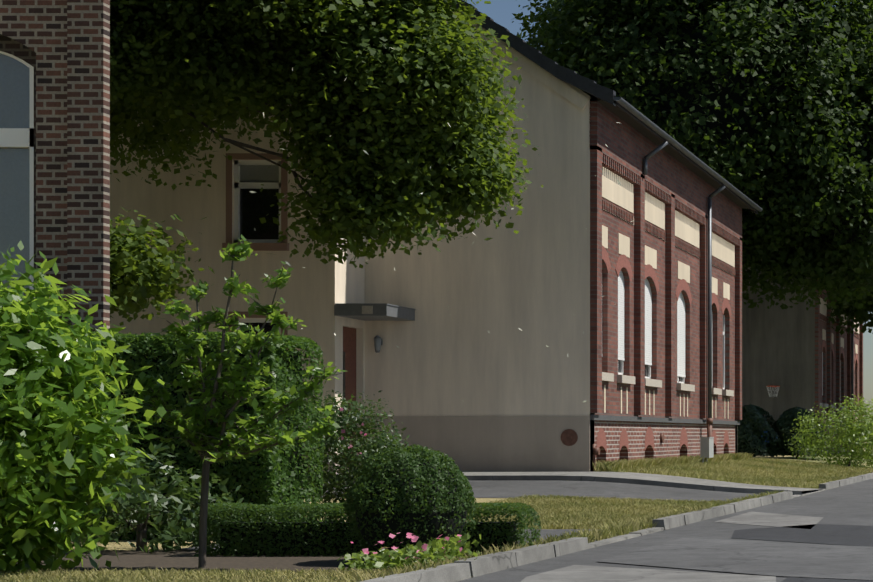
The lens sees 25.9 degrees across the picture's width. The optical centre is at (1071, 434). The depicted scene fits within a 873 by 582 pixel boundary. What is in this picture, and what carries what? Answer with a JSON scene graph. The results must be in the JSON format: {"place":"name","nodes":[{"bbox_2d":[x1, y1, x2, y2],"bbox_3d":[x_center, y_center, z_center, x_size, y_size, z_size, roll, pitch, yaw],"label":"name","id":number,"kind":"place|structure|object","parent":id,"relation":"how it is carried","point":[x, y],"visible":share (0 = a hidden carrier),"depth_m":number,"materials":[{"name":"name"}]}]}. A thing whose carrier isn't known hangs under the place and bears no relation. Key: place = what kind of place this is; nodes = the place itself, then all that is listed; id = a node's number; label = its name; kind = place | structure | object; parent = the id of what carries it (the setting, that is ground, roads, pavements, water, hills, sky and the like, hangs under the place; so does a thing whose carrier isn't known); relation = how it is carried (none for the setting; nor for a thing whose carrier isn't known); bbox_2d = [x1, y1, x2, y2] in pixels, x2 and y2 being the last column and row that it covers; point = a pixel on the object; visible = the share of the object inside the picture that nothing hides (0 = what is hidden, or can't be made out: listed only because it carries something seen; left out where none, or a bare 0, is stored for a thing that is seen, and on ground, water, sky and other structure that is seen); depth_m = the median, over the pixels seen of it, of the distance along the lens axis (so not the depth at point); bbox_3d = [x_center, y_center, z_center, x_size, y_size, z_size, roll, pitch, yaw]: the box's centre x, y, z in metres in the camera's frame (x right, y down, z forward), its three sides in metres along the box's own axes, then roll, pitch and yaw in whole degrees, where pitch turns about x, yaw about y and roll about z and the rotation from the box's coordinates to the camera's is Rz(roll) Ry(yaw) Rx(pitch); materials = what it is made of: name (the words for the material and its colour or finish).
{"place":"outdoors","nodes":[
{"label":"outdoors","id":0,"kind":"place"},
{"bbox_2d":[57,442,866,553],"bbox_3d":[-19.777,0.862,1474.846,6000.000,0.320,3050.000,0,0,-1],"label":"ground","id":1,"kind":"structure","parent":0,"point":[125,544],"depth_m":15.60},
{"bbox_2d":[0,0,109,331],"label":"brick house walls","id":2,"kind":"structure","parent":1,"relation":"on","point":[62,47],"depth_m":17.78,"materials":[{"name":"brown brick"}]},
{"bbox_2d":[0,51,33,303],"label":"house windows","id":3,"kind":"structure","parent":2,"relation":"in","point":[16,150],"depth_m":18.18,"materials":[{"name":"grey glass"}]},
{"bbox_2d":[0,435,150,540],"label":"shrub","id":4,"kind":"object","parent":1,"relation":"on","point":[118,460],"depth_m":15.61,"materials":[{"name":"green plant"}]},
{"bbox_2d":[0,240,165,573],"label":"laurel","id":5,"kind":"object","parent":1,"relation":"on","point":[45,375],"depth_m":11.61,"materials":[{"name":"green plant"}]},
{"bbox_2d":[54,442,243,552],"bbox_3d":[-8.147,0.684,14.360,1.958,1.265,1.396,0,0,23],"label":"rhododendron","id":6,"kind":"object","parent":1,"relation":"on","point":[181,534],"depth_m":14.31,"materials":[{"name":"green plant"}]},
{"bbox_2d":[0,331,324,540],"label":"tall hedge","id":7,"kind":"object","parent":1,"relation":"on","point":[141,343],"depth_m":15.97,"materials":[{"name":"green plant"}]},
{"bbox_2d":[129,235,345,567],"bbox_3d":[-6.214,-0.222,12.512,1.582,2.578,0.636,0,0,-1],"label":"young tree","id":8,"kind":"object","parent":1,"relation":"on","point":[324,427],"depth_m":12.47,"materials":[{"name":"green plant"}]},
{"bbox_2d":[16,550,472,572],"bbox_3d":[-6.450,0.994,13.117,4.040,0.001,2.650,0,0,-1],"label":"soil bed","id":9,"kind":"object","parent":1,"relation":"on","point":[159,559],"visible":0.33,"depth_m":13.15,"materials":[{"name":"brown soil"}]},
{"bbox_2d":[194,502,540,556],"bbox_3d":[-5.847,0.804,13.930,2.724,0.484,0.534,0,0,-1],"label":"box hedge","id":10,"kind":"object","parent":9,"relation":"on","point":[519,511],"depth_m":13.73,"materials":[{"name":"green plant"}]},
{"bbox_2d":[337,533,480,572],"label":"flower bed leaves","id":11,"kind":"object","parent":9,"relation":"on","point":[383,559],"visible":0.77,"depth_m":12.02,"materials":[{"name":"green plant"}]},
{"bbox_2d":[351,532,462,558],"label":"pink flowers","id":12,"kind":"object","parent":11,"relation":"attached to","point":[414,538],"visible":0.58,"depth_m":12.06,"materials":[{"name":"pink plant"}]},
{"bbox_2d":[343,444,476,563],"bbox_3d":[-5.169,0.548,13.112,0.966,0.966,0.991,0,0,-1],"label":"box ball","id":13,"kind":"object","parent":9,"relation":"on","point":[390,457],"depth_m":12.81,"materials":[{"name":"green plant"}]},
{"bbox_2d":[110,0,543,325],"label":"linden","id":14,"kind":"object","parent":1,"relation":"on","point":[427,44],"depth_m":25.00,"materials":[{"name":"green plant"}]},
{"bbox_2d":[110,0,435,283],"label":"linden inner shade","id":15,"kind":"object","parent":14,"relation":"attached to","point":[357,90],"depth_m":25.38,"materials":[{"name":"green plant"}]},
{"bbox_2d":[232,47,631,402],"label":"linden seed wings","id":16,"kind":"object","parent":14,"relation":"attached to","point":[420,193],"visible":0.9,"depth_m":17.06},
{"bbox_2d":[302,390,432,521],"bbox_3d":[-7.759,0.410,18.345,1.654,1.812,1.350,0,0,-1],"label":"garden shrub","id":17,"kind":"object","parent":1,"relation":"on","point":[334,443],"depth_m":18.16,"materials":[{"name":"green plant"}]},
{"bbox_2d":[317,407,366,454],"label":"flowers","id":18,"kind":"object","parent":17,"relation":"attached to","point":[343,431],"visible":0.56,"depth_m":17.96,"materials":[{"name":"pink plant"}]},
{"bbox_2d":[173,529,618,549],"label":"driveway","id":19,"kind":"structure","parent":1,"relation":"on","point":[552,532],"depth_m":16.86,"materials":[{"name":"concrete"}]},
{"bbox_2d":[110,6,736,471],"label":"house gable walls","id":20,"kind":"structure","parent":1,"relation":"on","point":[478,374],"depth_m":30.50,"materials":[{"name":"beige paint"}]},
{"bbox_2d":[180,104,364,472],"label":"building wall","id":21,"kind":"structure","parent":20,"relation":"attached to","point":[313,291],"depth_m":29.19,"materials":[{"name":"beige paint"}]},
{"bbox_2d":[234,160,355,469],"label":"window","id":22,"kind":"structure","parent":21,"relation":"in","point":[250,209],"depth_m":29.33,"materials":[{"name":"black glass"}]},
{"bbox_2d":[334,303,415,320],"bbox_3d":[-12.405,-2.189,29.821,0.923,0.210,1.318,0,0,-1],"label":"door canopy","id":23,"kind":"object","parent":20,"relation":"attached to","point":[375,311],"visible":1,"depth_m":29.19,"materials":[{"name":"grey metal"}]},
{"bbox_2d":[374,335,381,352],"bbox_3d":[-12.576,-1.649,30.356,0.133,0.310,0.212,0,0,-1],"label":"wall lamp","id":24,"kind":"object","parent":20,"relation":"attached to","point":[377,341],"visible":1,"depth_m":30.28,"materials":[{"name":"grey metal"}]},
{"bbox_2d":[561,429,577,445],"bbox_3d":[-9.157,0.046,30.492,0.310,0.310,0.034,0,0,-1],"label":"round wall plaque","id":25,"kind":"object","parent":20,"relation":"attached to","point":[569,437],"visible":1,"depth_m":30.49,"materials":[{"name":"brown metal"}]},
{"bbox_2d":[449,0,762,213],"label":"house roof","id":26,"kind":"structure","parent":20,"relation":"on","point":[631,115],"depth_m":31.42,"materials":[{"name":"grey metal"}]},
{"bbox_2d":[589,99,741,471],"bbox_3d":[-8.996,-2.519,37.745,0.480,7.230,14.430,0,0,-1],"label":"brick facade","id":27,"kind":"object","parent":20,"relation":"attached to","point":[671,183],"visible":0.58,"depth_m":35.79,"materials":[{"name":"red brick"}]},
{"bbox_2d":[592,433,663,470],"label":"house facade fittings","id":28,"kind":"object","parent":27,"relation":"attached to","point":[595,451],"visible":0.77,"depth_m":30.69,"materials":[{"name":"black metal"}]},
{"bbox_2d":[596,245,730,450],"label":"window arches","id":29,"kind":"structure","parent":27,"relation":"attached to","point":[622,261],"depth_m":35.06,"materials":[{"name":"red brick"}]},
{"bbox_2d":[590,415,739,424],"bbox_3d":[-8.856,-0.324,37.746,0.080,0.100,14.430,0,0,-1],"label":"ledge","id":30,"kind":"object","parent":27,"relation":"attached to","point":[637,419],"visible":0.93,"depth_m":35.32,"materials":[{"name":"grey stone"}]},
{"bbox_2d":[602,372,733,395],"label":"window sills","id":31,"kind":"structure","parent":27,"relation":"attached to","point":[623,379],"depth_m":35.10,"materials":[{"name":"beige stone"}]},
{"bbox_2d":[602,166,734,418],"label":"wall panels","id":32,"kind":"object","parent":27,"relation":"attached to","point":[622,196],"visible":0.65,"depth_m":35.56,"materials":[{"name":"beige paint"}]},
{"bbox_2d":[602,200,734,275],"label":"house dentils","id":33,"kind":"object","parent":27,"relation":"attached to","point":[622,214],"visible":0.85,"depth_m":35.76,"materials":[{"name":"red brick"}]},
{"bbox_2d":[618,271,724,388],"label":"house windows","id":34,"kind":"structure","parent":27,"relation":"in","point":[681,376],"depth_m":35.59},
{"bbox_2d":[643,141,725,436],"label":"house downpipes","id":35,"kind":"object","parent":27,"relation":"attached to","point":[709,421],"visible":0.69,"depth_m":40.27,"materials":[{"name":"metal"}]},
{"bbox_2d":[0,452,872,581],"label":"grass","id":36,"kind":"structure","parent":1,"relation":"on","point":[611,517],"depth_m":20.39,"materials":[{"name":"green plant"}]},
{"bbox_2d":[310,472,817,495],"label":"concrete walkway","id":37,"kind":"structure","parent":1,"relation":"on","point":[664,480],"depth_m":27.83,"materials":[{"name":"concrete"}]},
{"bbox_2d":[360,472,872,581],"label":"kerb stones","id":38,"kind":"object","parent":1,"relation":"on","point":[459,570],"visible":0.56,"depth_m":13.98,"materials":[{"name":"grey concrete"}]},
{"bbox_2d":[700,437,713,462],"bbox_3d":[-8.375,0.431,38.438,0.220,0.770,0.520,0,0,-1],"label":"utility cabinet","id":39,"kind":"object","parent":1,"relation":"on","point":[706,447],"visible":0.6,"depth_m":38.19,"materials":[{"name":"grey metal"}]},
{"bbox_2d":[737,404,783,457],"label":"bush","id":40,"kind":"object","parent":1,"relation":"on","point":[757,419],"depth_m":49.36,"materials":[{"name":"green plant"}]},
{"bbox_2d":[742,260,814,432],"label":"house gable walls","id":41,"kind":"structure","parent":1,"relation":"on","point":[778,345],"depth_m":59.84,"materials":[{"name":"beige paint"}]},
{"bbox_2d":[766,384,779,396],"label":"basketball hoop","id":42,"kind":"object","parent":41,"relation":"attached to","point":[775,387],"visible":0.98,"depth_m":59.54,"materials":[{"name":"orange"}]},
{"bbox_2d":[722,455,872,485],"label":"grass","id":43,"kind":"structure","parent":1,"relation":"on","point":[811,460],"depth_m":51.07,"materials":[{"name":"green plant"}]},
{"bbox_2d":[766,406,828,458],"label":"bush","id":44,"kind":"object","parent":43,"relation":"on","point":[787,418],"depth_m":49.96,"materials":[{"name":"green plant"}]},
{"bbox_2d":[784,394,872,467],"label":"light bush","id":45,"kind":"object","parent":1,"relation":"on","point":[862,436],"depth_m":46.49,"materials":[{"name":"green plant"}]},
{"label":"street tree","id":46,"kind":"object","parent":1,"relation":"on","visible":0},
{"bbox_2d":[826,40,872,334],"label":"street tree","id":47,"kind":"object","parent":46,"relation":"attached to","point":[860,316],"visible":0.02,"depth_m":63.92,"materials":[{"name":"green plant"}]},
{"bbox_2d":[302,480,759,501],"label":"asphalt path","id":48,"kind":"structure","parent":0,"point":[498,488],"depth_m":26.15,"materials":[{"name":"grey asphalt"}]},
{"bbox_2d":[457,479,872,581],"bbox_3d":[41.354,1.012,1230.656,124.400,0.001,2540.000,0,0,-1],"label":"road asphalt","id":49,"kind":"structure","parent":0,"point":[850,504],"depth_m":17.93,"materials":[{"name":"grey asphalt"}]},
{"bbox_2d":[521,565,775,581],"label":"pale road patch","id":50,"kind":"object","parent":49,"relation":"on","point":[578,573],"visible":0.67,"depth_m":11.92,"materials":[{"name":"grey asphalt"}]},
{"bbox_2d":[597,538,872,579],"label":"road patch","id":51,"kind":"object","parent":49,"relation":"on","point":[799,560],"visible":1,"depth_m":13.61,"materials":[{"name":"grey asphalt"}]},
{"bbox_2d":[715,512,823,528],"bbox_3d":[-3.594,1.008,19.967,1.211,0.001,4.242,0,0,-5],"label":"pale road patch","id":52,"kind":"object","parent":49,"relation":"on","point":[769,519],"visible":1,"depth_m":19.74,"materials":[{"name":"concrete"}]},
{"bbox_2d":[731,524,872,546],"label":"dark road patch","id":53,"kind":"object","parent":49,"relation":"on","point":[856,535],"visible":1,"depth_m":16.96,"materials":[{"name":"grey asphalt"}]},
{"bbox_2d":[781,576,872,581],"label":"dark road patch","id":54,"kind":"object","parent":49,"relation":"on","point":[799,579],"visible":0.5,"depth_m":11.60,"materials":[{"name":"grey asphalt"}]},
{"bbox_2d":[463,0,872,422],"label":"sky","id":55,"kind":"structure","parent":0,"point":[501,11],"materials":[{"name":"blue"}]},
{"bbox_2d":[512,0,872,309],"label":"garden tree","id":56,"kind":"object","parent":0,"point":[846,31],"depth_m":48.76,"materials":[{"name":"green plant"}]},
{"bbox_2d":[581,0,872,252],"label":"garden tree","id":57,"kind":"object","parent":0,"point":[720,113],"visible":0.04,"depth_m":49.26,"materials":[{"name":"green plant"}]},
{"bbox_2d":[822,352,822,394],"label":"house windows","id":58,"kind":"structure","parent":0,"point":[822,373],"depth_m":62.64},
{"bbox_2d":[815,289,862,452],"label":"brick wall","id":59,"kind":"structure","parent":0,"point":[836,376],"depth_m":65.36,"materials":[{"name":"red brick"}]},
{"bbox_2d":[820,340,857,440],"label":"window arches","id":60,"kind":"structure","parent":59,"relation":"attached to","point":[824,345],"depth_m":64.97,"materials":[{"name":"red brick"}]},
{"bbox_2d":[820,298,858,423],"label":"wall panels","id":61,"kind":"object","parent":59,"relation":"attached to","point":[823,309],"visible":0.15,"depth_m":62.92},
{"bbox_2d":[820,403,858,451],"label":"window sills","id":62,"kind":"structure","parent":59,"relation":"attached to","point":[825,405],"depth_m":63.98,"materials":[{"name":"grey stone"}]},
{"bbox_2d":[820,315,859,338],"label":"house dentils","id":63,"kind":"object","parent":59,"relation":"attached to","point":[823,318],"visible":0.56,"depth_m":65.30,"materials":[{"name":"brown brick"}]},
{"bbox_2d":[851,315,853,443],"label":"house downpipes","id":64,"kind":"object","parent":59,"relation":"attached to","point":[852,363],"visible":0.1,"depth_m":69.61,"materials":[{"name":"metal"}]}
]}

